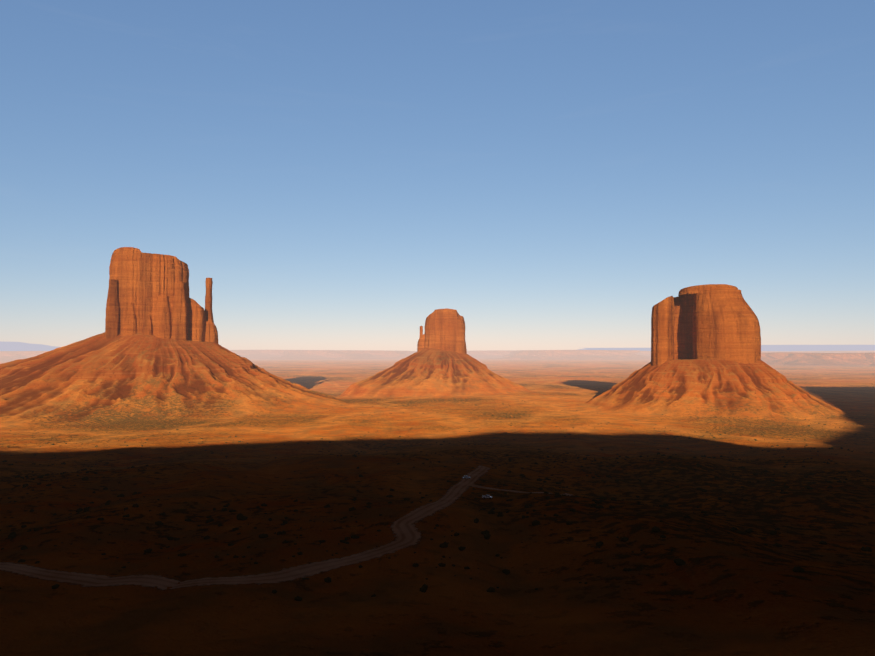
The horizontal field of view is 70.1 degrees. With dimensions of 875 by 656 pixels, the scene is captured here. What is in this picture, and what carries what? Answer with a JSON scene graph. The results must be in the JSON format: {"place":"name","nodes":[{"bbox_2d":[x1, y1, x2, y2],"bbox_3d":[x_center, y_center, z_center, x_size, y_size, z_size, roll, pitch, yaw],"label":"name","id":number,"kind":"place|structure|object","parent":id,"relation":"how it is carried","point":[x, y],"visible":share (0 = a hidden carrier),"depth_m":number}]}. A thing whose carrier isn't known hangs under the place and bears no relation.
{"place":"outdoors","nodes":[
{"label":"outdoors","id":0,"kind":"place"},
{"bbox_2d":[105,247,217,343],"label":"butte","id":1,"kind":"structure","parent":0,"point":[148,293],"depth_m":1636.83},
{"bbox_2d":[0,465,490,589],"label":"dirt road","id":2,"kind":"structure","parent":0,"point":[405,531],"depth_m":197.01},
{"bbox_2d":[0,359,874,655],"bbox_3d":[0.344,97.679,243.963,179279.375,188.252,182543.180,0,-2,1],"label":"terrain","id":3,"kind":"structure","parent":0,"point":[724,593],"depth_m":255.82},
{"bbox_2d":[0,332,349,427],"bbox_3d":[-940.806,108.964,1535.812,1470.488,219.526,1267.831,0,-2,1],"label":"talus slope","id":4,"kind":"structure","parent":3,"relation":"on","point":[99,378],"depth_m":1433.14},
{"bbox_2d":[338,348,531,396],"bbox_3d":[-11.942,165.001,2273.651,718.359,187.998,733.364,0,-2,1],"label":"talus slope","id":5,"kind":"structure","parent":3,"relation":"on","point":[431,372],"depth_m":2095.21},
{"bbox_2d":[0,398,874,600],"bbox_3d":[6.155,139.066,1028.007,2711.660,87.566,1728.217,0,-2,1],"label":"scrub bushes","id":6,"kind":"object","parent":3,"relation":"on","point":[487,535],"visible":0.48,"depth_m":294.36},
{"bbox_2d":[0,341,874,364],"bbox_3d":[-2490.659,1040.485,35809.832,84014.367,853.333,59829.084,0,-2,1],"label":"distant mesas","id":7,"kind":"structure","parent":3,"relation":"on","point":[799,354],"depth_m":10491.84},
{"bbox_2d":[584,359,849,419],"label":"talus slope","id":8,"kind":"structure","parent":3,"relation":"on","point":[716,388],"depth_m":1365.11},
{"bbox_2d":[651,284,760,365],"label":"butte","id":9,"kind":"object","parent":8,"relation":"on","point":[715,321],"depth_m":1469.93},
{"bbox_2d":[0,0,874,350],"label":"sky","id":10,"kind":"structure","parent":0,"point":[341,174]},
{"bbox_2d":[417,308,466,353],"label":"butte","id":11,"kind":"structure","parent":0,"point":[445,329],"depth_m":2248.86},
{"bbox_2d":[467,484,571,495],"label":"dirt road","id":12,"kind":"structure","parent":0,"point":[474,485],"depth_m":365.56}
]}

